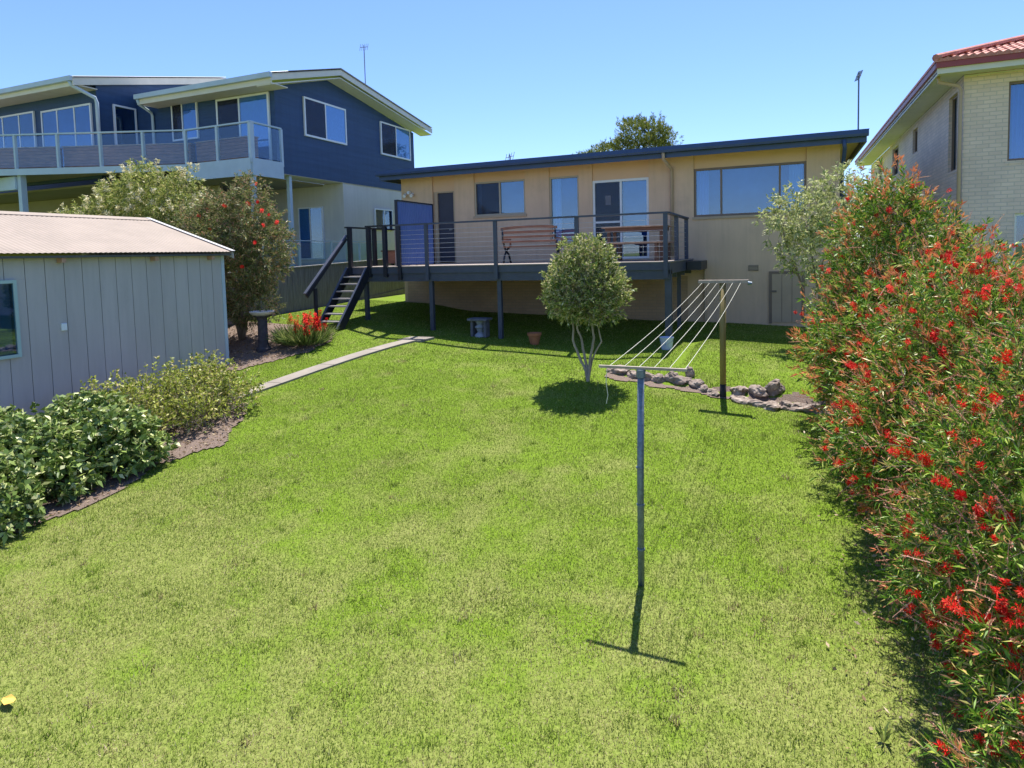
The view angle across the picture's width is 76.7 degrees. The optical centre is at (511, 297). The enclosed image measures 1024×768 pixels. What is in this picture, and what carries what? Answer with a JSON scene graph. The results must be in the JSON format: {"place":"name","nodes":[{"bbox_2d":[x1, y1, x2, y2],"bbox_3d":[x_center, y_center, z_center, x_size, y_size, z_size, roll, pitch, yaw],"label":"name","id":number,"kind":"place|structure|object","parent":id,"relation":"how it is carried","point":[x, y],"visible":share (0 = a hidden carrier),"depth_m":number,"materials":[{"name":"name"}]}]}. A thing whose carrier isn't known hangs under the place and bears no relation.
{"place":"outdoors","nodes":[
{"label":"outdoors","id":0,"kind":"place"},
{"bbox_2d":[218,336,433,403],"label":"path","id":1,"kind":"structure","parent":0,"point":[311,370],"depth_m":13.45,"materials":[{"name":"concrete"}]},
{"bbox_2d":[381,250,395,264],"bbox_3d":[-3.298,-1.145,18.620,0.740,0.440,0.560,0,4,23],"label":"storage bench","id":2,"kind":"object","parent":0,"point":[391,257],"visible":0.21,"depth_m":18.41,"materials":[{"name":"brown wood"}]},
{"bbox_2d":[394,230,417,265],"bbox_3d":[-2.914,-1.369,17.782,0.440,0.980,0.460,0,4,23],"label":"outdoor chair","id":3,"kind":"object","parent":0,"point":[395,249],"visible":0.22,"depth_m":17.67,"materials":[{"name":"black metal"}]},
{"bbox_2d":[0,252,1023,767],"bbox_3d":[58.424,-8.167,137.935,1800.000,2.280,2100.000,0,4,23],"label":"ground","id":4,"kind":"structure","parent":0,"point":[440,670],"depth_m":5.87,"materials":[{"name":"green plant"}]},
{"bbox_2d":[1,694,15,704],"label":"fallen leaf","id":5,"kind":"object","parent":4,"relation":"on","point":[11,698],"visible":1,"depth_m":4.78,"materials":[{"name":"yellow plant"}]},
{"bbox_2d":[0,211,234,416],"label":"garden shed","id":6,"kind":"structure","parent":4,"relation":"on","point":[83,298],"depth_m":11.49,"materials":[{"name":"grey metal"}]},
{"bbox_2d":[0,280,21,359],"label":"window","id":7,"kind":"structure","parent":6,"relation":"in","point":[10,335],"depth_m":9.94,"materials":[{"name":"glass"}]},
{"bbox_2d":[0,396,246,536],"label":"soil","id":8,"kind":"structure","parent":4,"relation":"on","point":[177,452],"depth_m":9.49,"materials":[{"name":"brown soil"}]},
{"bbox_2d":[0,442,50,545],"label":"bed shrub","id":9,"kind":"object","parent":8,"relation":"on","point":[22,504],"visible":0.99,"depth_m":7.47,"materials":[{"name":"green plant"}]},
{"bbox_2d":[0,402,112,506],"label":"bed shrub","id":10,"kind":"object","parent":8,"relation":"on","point":[48,438],"visible":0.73,"depth_m":8.27,"materials":[{"name":"green plant"}]},
{"bbox_2d":[32,390,180,483],"bbox_3d":[-5.923,1.914,9.194,2.386,1.206,1.274,0,4,27],"label":"bed shrub","id":11,"kind":"object","parent":8,"relation":"on","point":[102,420],"visible":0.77,"depth_m":8.87,"materials":[{"name":"green plant"}]},
{"bbox_2d":[77,368,189,438],"bbox_3d":[-6.001,1.718,10.088,2.187,1.075,1.448,0,4,23],"label":"bed shrub","id":12,"kind":"object","parent":8,"relation":"on","point":[163,415],"visible":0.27,"depth_m":10.00,"materials":[{"name":"green plant"}]},
{"bbox_2d":[122,356,241,432],"bbox_3d":[-5.436,1.655,10.609,2.202,1.304,1.471,0,4,23],"label":"bed shrub","id":13,"kind":"object","parent":8,"relation":"on","point":[181,393],"visible":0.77,"depth_m":10.37,"materials":[{"name":"green plant"}]},
{"bbox_2d":[162,349,265,415],"bbox_3d":[-5.211,1.488,11.204,2.145,1.114,1.353,0,4,23],"label":"bed shrub","id":14,"kind":"object","parent":8,"relation":"on","point":[208,367],"visible":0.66,"depth_m":11.03,"materials":[{"name":"green plant"}]},
{"bbox_2d":[48,155,227,267],"bbox_3d":[-10.134,-1.462,17.595,6.017,4.605,3.133,0,4,23],"label":"cream flowering shrub","id":15,"kind":"object","parent":4,"relation":"on","point":[162,210],"visible":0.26,"depth_m":16.84,"materials":[{"name":"green plant"}]},
{"bbox_2d":[0,68,431,269],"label":"house","id":16,"kind":"structure","parent":4,"relation":"on","point":[341,135],"depth_m":22.44,"materials":[{"name":"blue metal"}]},
{"bbox_2d":[0,111,36,147],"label":"sliding door","id":17,"kind":"structure","parent":16,"relation":"in","point":[20,123],"depth_m":23.15,"materials":[{"name":"blue glass"}]},
{"bbox_2d":[0,146,62,168],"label":"planter box","id":18,"kind":"object","parent":16,"relation":"on","point":[36,157],"visible":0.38,"depth_m":20.64,"materials":[{"name":"grey wood"}]},
{"bbox_2d":[40,103,93,166],"bbox_3d":[-15.241,-5.384,22.186,2.600,2.240,0.060,0,4,23],"label":"sliding door","id":19,"kind":"structure","parent":16,"relation":"in","point":[76,118],"depth_m":22.13,"materials":[{"name":"blue glass"}]},
{"bbox_2d":[112,104,137,144],"bbox_3d":[-13.399,-5.495,22.477,0.060,2.250,0.840,0,4,23],"label":"window","id":20,"kind":"structure","parent":16,"relation":"in","point":[124,118],"depth_m":22.43,"materials":[{"name":"glass"}]},
{"bbox_2d":[61,143,195,166],"bbox_3d":[-12.264,-4.517,20.759,4.156,0.720,0.360,-1,4,1],"label":"planter box","id":21,"kind":"object","parent":16,"relation":"on","point":[119,155],"visible":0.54,"depth_m":20.61,"materials":[{"name":"grey wood"}]},
{"bbox_2d":[171,102,199,141],"bbox_3d":[-11.102,-5.984,21.954,1.200,1.260,0.060,0,4,23],"label":"window","id":22,"kind":"structure","parent":16,"relation":"in","point":[183,116],"depth_m":21.95,"materials":[{"name":"glass"}]},
{"bbox_2d":[194,136,258,162],"bbox_3d":[-8.896,-4.563,20.184,2.310,0.720,0.360,0,4,23],"label":"planter box","id":23,"kind":"object","parent":16,"relation":"on","point":[234,148],"visible":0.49,"depth_m":19.99,"materials":[{"name":"grey wood"}]},
{"bbox_2d":[215,91,272,160],"bbox_3d":[-8.713,-5.437,20.984,2.240,2.180,0.060,0,4,23],"label":"sliding door","id":24,"kind":"structure","parent":16,"relation":"in","point":[255,107],"depth_m":20.85,"materials":[{"name":"glass"}]},
{"bbox_2d":[298,206,325,259],"bbox_3d":[-7.536,-2.410,24.312,1.150,1.960,0.060,0,4,23],"label":"sliding door","id":25,"kind":"structure","parent":16,"relation":"in","point":[310,219],"depth_m":24.32,"materials":[{"name":"blue glass"}]},
{"bbox_2d":[302,96,346,144],"bbox_3d":[-6.525,-6.156,22.677,0.060,1.300,2.250,0,4,23],"label":"window","id":26,"kind":"structure","parent":16,"relation":"in","point":[322,121],"depth_m":22.61,"materials":[{"name":"blue glass"}]},
{"bbox_2d":[360,44,367,83],"bbox_3d":[-5.590,-8.682,24.563,0.101,1.942,0.364,2,5,43],"label":"tv antenna","id":27,"kind":"object","parent":16,"relation":"on","point":[364,59],"visible":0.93,"depth_m":24.53,"materials":[{"name":"grey metal"}]},
{"bbox_2d":[374,208,392,228],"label":"window","id":28,"kind":"structure","parent":16,"relation":"in","point":[381,216],"depth_m":26.02,"materials":[{"name":"glass"}]},
{"bbox_2d":[379,121,410,160],"bbox_3d":[-4.803,-6.439,26.743,0.060,1.300,2.200,0,4,23],"label":"window","id":29,"kind":"structure","parent":16,"relation":"in","point":[395,141],"depth_m":26.69,"materials":[{"name":"glass"}]},
{"bbox_2d":[217,321,334,372],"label":"soil","id":30,"kind":"structure","parent":4,"relation":"on","point":[284,348],"depth_m":14.73,"materials":[{"name":"brown soil"}]},
{"bbox_2d":[165,169,299,340],"bbox_3d":[-6.633,-0.971,15.515,3.344,4.160,2.301,0,4,23],"label":"bottlebrush shrub","id":31,"kind":"object","parent":30,"relation":"on","point":[250,240],"visible":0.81,"depth_m":15.11,"materials":[{"name":"green plant"}]},
{"bbox_2d":[249,310,273,352],"bbox_3d":[-5.666,0.787,14.709,0.550,0.960,0.550,0,4,23],"label":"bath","id":32,"kind":"object","parent":30,"relation":"on","point":[261,316],"visible":0.98,"depth_m":14.61,"materials":[{"name":"grey stone"}]},
{"bbox_2d":[266,310,340,346],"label":"red flower clump","id":33,"kind":"object","parent":30,"relation":"on","point":[307,333],"visible":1,"depth_m":14.61,"materials":[{"name":"green plant"}]},
{"bbox_2d":[225,259,404,325],"bbox_3d":[-6.013,-0.083,19.634,0.135,2.167,10.614,0,4,23],"label":"paling fence","id":34,"kind":"object","parent":4,"relation":"on","point":[294,286],"visible":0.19,"depth_m":19.71,"materials":[{"name":"grey wood"}]},
{"bbox_2d":[262,240,381,266],"bbox_3d":[-6.193,-0.742,22.327,0.080,2.430,6.500,0,4,23],"label":"glass fence","id":35,"kind":"object","parent":4,"relation":"on","point":[331,250],"visible":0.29,"depth_m":22.22,"materials":[{"name":"glass"}]},
{"bbox_2d":[467,317,491,336],"bbox_3d":[-0.792,0.737,15.961,0.520,0.460,0.400,0,4,23],"label":"garden table","id":36,"kind":"object","parent":4,"relation":"on","point":[478,325],"visible":1,"depth_m":15.88,"materials":[{"name":"grey stone"}]},
{"bbox_2d":[303,211,706,338],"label":"deck","id":37,"kind":"structure","parent":4,"relation":"on","point":[666,269],"depth_m":16.07,"materials":[{"name":"wood"}]},
{"bbox_2d":[394,200,434,265],"bbox_3d":[-2.597,-1.721,17.451,0.070,1.700,1.880,0,4,23],"label":"privacy screen","id":38,"kind":"object","parent":37,"relation":"on","point":[408,212],"visible":0.95,"depth_m":17.37,"materials":[{"name":"blue"}]},
{"bbox_2d":[500,225,562,262],"bbox_3d":[0.537,-1.414,17.185,1.580,1.003,0.582,0,4,23],"label":"garden bench","id":39,"kind":"object","parent":37,"relation":"on","point":[504,240],"visible":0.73,"depth_m":16.95,"materials":[{"name":"brown wood"}]},
{"bbox_2d":[601,241,662,260],"bbox_3d":[2.768,-1.073,15.188,1.550,0.450,0.305,0,4,23],"label":"bench seat","id":40,"kind":"object","parent":37,"relation":"on","point":[656,254],"visible":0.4,"depth_m":14.87,"materials":[{"name":"brown wood"}]},
{"bbox_2d":[601,225,672,260],"bbox_3d":[3.083,-1.324,15.903,1.570,0.840,0.892,0,4,23],"label":"outdoor table","id":41,"kind":"object","parent":37,"relation":"on","point":[615,230],"visible":0.73,"depth_m":15.56,"materials":[{"name":"brown wood"}]},
{"bbox_2d":[617,242,673,260],"bbox_3d":[3.410,-1.190,16.703,1.550,0.450,0.305,0,4,23],"label":"bench seat","id":42,"kind":"object","parent":37,"relation":"on","point":[669,250],"visible":0.46,"depth_m":16.58,"materials":[{"name":"brown wood"}]},
{"bbox_2d":[13,323,1021,767],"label":"leaf litter","id":43,"kind":"object","parent":4,"relation":"on","point":[921,639],"visible":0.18,"depth_m":6.03,"materials":[{"name":"brown plant"}]},
{"bbox_2d":[527,332,541,344],"bbox_3d":[0.522,0.954,15.040,0.340,0.270,0.340,0,4,23],"label":"flower pot","id":44,"kind":"object","parent":4,"relation":"on","point":[534,338],"visible":1,"depth_m":14.94,"materials":[{"name":"ceramic"}]},
{"bbox_2d":[536,231,637,381],"bbox_3d":[1.356,0.190,11.544,1.814,2.744,1.661,0,4,23],"label":"standard tree","id":45,"kind":"object","parent":4,"relation":"on","point":[589,286],"visible":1,"depth_m":11.17,"materials":[{"name":"green plant"}]},
{"bbox_2d":[375,128,869,326],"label":"house","id":46,"kind":"structure","parent":4,"relation":"on","point":[715,192],"depth_m":17.71,"materials":[{"name":"beige paint"}]},
{"bbox_2d":[433,191,455,262],"bbox_3d":[-2.084,-2.213,20.429,0.780,2.230,0.181,0,4,23],"label":"door","id":47,"kind":"structure","parent":46,"relation":"in","point":[444,202],"depth_m":20.40,"materials":[{"name":"glass"}]},
{"bbox_2d":[473,179,526,218],"bbox_3d":[-0.354,-2.978,19.611,1.760,1.100,0.250,0,4,23],"label":"window","id":48,"kind":"structure","parent":46,"relation":"in","point":[506,198],"depth_m":19.67,"materials":[{"name":"glass"}]},
{"bbox_2d":[548,175,579,244],"bbox_3d":[1.545,-2.519,18.841,0.980,1.990,0.250,0,4,23],"label":"window","id":49,"kind":"structure","parent":46,"relation":"in","point":[564,190],"depth_m":18.93,"materials":[{"name":"blue glass"}]},
{"bbox_2d":[592,177,648,258],"bbox_3d":[3.088,-2.207,18.255,1.600,2.230,0.172,0,4,23],"label":"sliding door","id":50,"kind":"structure","parent":46,"relation":"in","point":[631,195],"depth_m":18.23,"materials":[{"name":"glass"}]},
{"bbox_2d":[692,161,806,219],"bbox_3d":[6.166,-2.763,16.865,2.830,1.350,0.250,0,4,23],"label":"window","id":51,"kind":"structure","parent":46,"relation":"in","point":[732,191],"depth_m":16.99,"materials":[{"name":"blue glass"}]},
{"bbox_2d":[769,271,804,322],"bbox_3d":[7.044,0.000,16.586,0.840,1.350,0.049,0,4,23],"label":"hatch door","id":52,"kind":"structure","parent":46,"relation":"in","point":[784,291],"depth_m":16.59,"materials":[{"name":"beige wood"}]},
{"bbox_2d":[854,70,862,128],"bbox_3d":[8.354,-4.624,15.593,0.101,1.742,0.364,2,5,43],"label":"tv antenna","id":53,"kind":"object","parent":46,"relation":"on","point":[859,73],"visible":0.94,"depth_m":15.56,"materials":[{"name":"grey metal"}]},
{"bbox_2d":[572,112,683,153],"bbox_3d":[5.961,-4.978,34.196,6.316,9.315,4.438,0,4,23],"label":"tree","id":54,"kind":"object","parent":4,"relation":"on","point":[650,136],"visible":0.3,"depth_m":32.97,"materials":[{"name":"green plant"}]},
{"bbox_2d":[660,336,673,349],"bbox_3d":[3.291,0.972,13.757,0.300,0.265,0.305,0,4,23],"label":"bucket","id":55,"kind":"object","parent":4,"relation":"on","point":[667,344],"visible":0.91,"depth_m":13.66,"materials":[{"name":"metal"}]},
{"bbox_2d":[599,280,751,586],"bbox_3d":[2.366,1.241,8.280,0.840,2.691,5.368,0,4,26],"label":"clothesline","id":56,"kind":"object","parent":4,"relation":"on","point":[640,373],"visible":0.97,"depth_m":5.96,"materials":[{"name":"grey metal"}]},
{"bbox_2d":[685,365,694,376],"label":"rock","id":57,"kind":"object","parent":4,"relation":"on","point":[690,372],"visible":0.67,"depth_m":11.36,"materials":[{"name":"grey stone"}]},
{"bbox_2d":[604,373,842,415],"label":"soil","id":58,"kind":"structure","parent":4,"relation":"on","point":[787,397],"depth_m":10.63,"materials":[{"name":"brown soil"}]},
{"bbox_2d":[606,365,629,373],"bbox_3d":[1.974,1.365,12.052,0.329,0.224,0.476,-5,5,-41],"label":"rock","id":59,"kind":"object","parent":58,"relation":"on","point":[615,371],"visible":0.63,"depth_m":11.94,"materials":[{"name":"grey stone"}]},
{"bbox_2d":[625,370,636,377],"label":"rock","id":60,"kind":"object","parent":58,"relation":"on","point":[631,374],"visible":0.61,"depth_m":11.75,"materials":[{"name":"grey stone"}]},
{"bbox_2d":[644,372,653,380],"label":"rock","id":61,"kind":"object","parent":58,"relation":"on","point":[649,376],"visible":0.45,"depth_m":11.56,"materials":[{"name":"grey stone"}]},
{"bbox_2d":[651,373,665,382],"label":"rock","id":62,"kind":"object","parent":58,"relation":"on","point":[658,378],"visible":0.87,"depth_m":11.42,"materials":[{"name":"grey stone"}]},
{"bbox_2d":[664,371,678,381],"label":"rock","id":63,"kind":"object","parent":58,"relation":"on","point":[670,374],"visible":0.67,"depth_m":11.39,"materials":[{"name":"grey stone"}]},
{"bbox_2d":[669,375,692,384],"bbox_3d":[2.966,1.456,11.335,0.307,0.180,0.324,-4,5,-34],"label":"rock","id":64,"kind":"object","parent":58,"relation":"on","point":[678,380],"visible":0.88,"depth_m":11.25,"materials":[{"name":"grey stone"}]},
{"bbox_2d":[688,379,704,387],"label":"rock","id":65,"kind":"object","parent":58,"relation":"on","point":[695,383],"visible":0.84,"depth_m":11.07,"materials":[{"name":"grey stone"}]},
{"bbox_2d":[697,384,707,391],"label":"rock","id":66,"kind":"object","parent":58,"relation":"on","point":[702,388],"visible":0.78,"depth_m":10.91,"materials":[{"name":"grey stone"}]},
{"bbox_2d":[706,388,719,395],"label":"rock","id":67,"kind":"object","parent":58,"relation":"on","point":[712,392],"visible":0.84,"depth_m":10.76,"materials":[{"name":"grey stone"}]},
{"bbox_2d":[729,386,748,395],"bbox_3d":[3.774,1.560,10.722,0.334,0.222,0.407,0,4,24],"label":"rock","id":68,"kind":"object","parent":58,"relation":"on","point":[739,390],"visible":0.87,"depth_m":10.60,"materials":[{"name":"grey stone"}]},
{"bbox_2d":[730,395,748,403],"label":"rock","id":69,"kind":"object","parent":58,"relation":"on","point":[741,399],"visible":0.81,"depth_m":10.41,"materials":[{"name":"grey stone"}]},
{"bbox_2d":[747,399,762,407],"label":"rock","id":70,"kind":"object","parent":58,"relation":"on","point":[755,402],"visible":0.71,"depth_m":10.23,"materials":[{"name":"grey stone"}]},
{"bbox_2d":[749,384,768,397],"bbox_3d":[4.016,1.547,10.571,0.261,0.249,0.423,-3,4,-20],"label":"rock","id":71,"kind":"object","parent":58,"relation":"on","point":[755,390],"visible":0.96,"depth_m":10.46,"materials":[{"name":"grey stone"}]},
{"bbox_2d":[762,400,780,411],"bbox_3d":[4.080,1.724,10.169,0.430,0.191,0.312,-10,9,-66],"label":"rock","id":72,"kind":"object","parent":58,"relation":"on","point":[772,406],"visible":0.78,"depth_m":10.04,"materials":[{"name":"grey stone"}]},
{"bbox_2d":[764,379,785,396],"bbox_3d":[4.277,1.480,10.505,0.347,0.310,0.211,-3,4,-23],"label":"rock","id":73,"kind":"object","parent":58,"relation":"on","point":[774,387],"visible":0.96,"depth_m":10.44,"materials":[{"name":"grey stone"}]},
{"bbox_2d":[779,400,792,410],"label":"rock","id":74,"kind":"object","parent":58,"relation":"on","point":[785,405],"visible":0.69,"depth_m":10.03,"materials":[{"name":"grey stone"}]},
{"bbox_2d":[788,402,807,411],"bbox_3d":[4.461,1.728,10.032,0.385,0.197,0.290,-1,4,12],"label":"rock","id":75,"kind":"object","parent":58,"relation":"on","point":[796,406],"visible":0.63,"depth_m":9.97,"materials":[{"name":"grey stone"}]},
{"bbox_2d":[803,403,830,414],"bbox_3d":[4.649,1.727,9.875,0.405,0.217,0.293,-1,4,12],"label":"rock","id":76,"kind":"object","parent":58,"relation":"on","point":[808,409],"visible":0.5,"depth_m":9.81,"materials":[{"name":"grey stone"}]},
{"bbox_2d":[751,158,883,346],"bbox_3d":[6.325,-0.813,13.085,2.859,3.901,1.938,-1,4,10],"label":"silver shrub","id":77,"kind":"object","parent":4,"relation":"on","point":[810,235],"visible":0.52,"depth_m":13.02,"materials":[{"name":"green plant"}]},
{"bbox_2d":[843,173,900,263],"bbox_3d":[11.521,-1.849,21.125,2.404,4.443,2.668,0,4,23],"label":"shrub","id":78,"kind":"object","parent":4,"relation":"on","point":[866,212],"visible":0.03,"depth_m":20.74,"materials":[{"name":"green plant"}]},
{"bbox_2d":[873,720,891,742],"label":"lily seedling","id":79,"kind":"object","parent":4,"relation":"on","point":[885,737],"visible":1,"depth_m":4.23,"materials":[{"name":"green plant"}]},
{"bbox_2d":[785,153,1023,443],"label":"bottlebrush shrub","id":80,"kind":"object","parent":4,"relation":"on","point":[852,281],"visible":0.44,"depth_m":8.76,"materials":[{"name":"green plant"}]},
{"bbox_2d":[801,224,1023,565],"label":"bottlebrush shrub","id":81,"kind":"object","parent":4,"relation":"on","point":[885,384],"visible":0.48,"depth_m":6.20,"materials":[{"name":"green plant"}]},
{"bbox_2d":[854,35,1023,290],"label":"house","id":82,"kind":"structure","parent":4,"relation":"on","point":[954,122],"depth_m":14.27,"materials":[{"name":"beige brick"}]},
{"bbox_2d":[892,146,898,178],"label":"window","id":83,"kind":"structure","parent":82,"relation":"in","point":[895,170],"depth_m":23.74,"materials":[{"name":"black glass"}]},
{"bbox_2d":[912,129,917,156],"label":"window","id":84,"kind":"structure","parent":82,"relation":"in","point":[916,132],"depth_m":19.94,"materials":[{"name":"glass"}]},
{"bbox_2d":[947,94,957,175],"bbox_3d":[10.427,-3.821,15.186,0.160,1.830,0.930,0,4,23],"label":"window","id":85,"kind":"structure","parent":82,"relation":"in","point":[955,100],"depth_m":15.50,"materials":[{"name":"glass"}]},
{"bbox_2d":[1005,81,1023,163],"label":"window","id":86,"kind":"structure","parent":82,"relation":"in","point":[1015,151],"depth_m":14.06,"materials":[{"name":"blue glass"}]},
{"bbox_2d":[1013,213,1023,271],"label":"window","id":87,"kind":"structure","parent":82,"relation":"in","point":[1019,217],"depth_m":14.23,"materials":[{"name":"glass"}]},
{"bbox_2d":[857,301,1023,767],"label":"bottlebrush shrub","id":88,"kind":"object","parent":4,"relation":"on","point":[996,613],"visible":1,"depth_m":4.37,"materials":[{"name":"green plant"}]},
{"bbox_2d":[0,0,1023,242],"label":"sky","id":89,"kind":"structure","parent":0,"point":[491,80],"materials":[{"name":"blue"}]}
]}

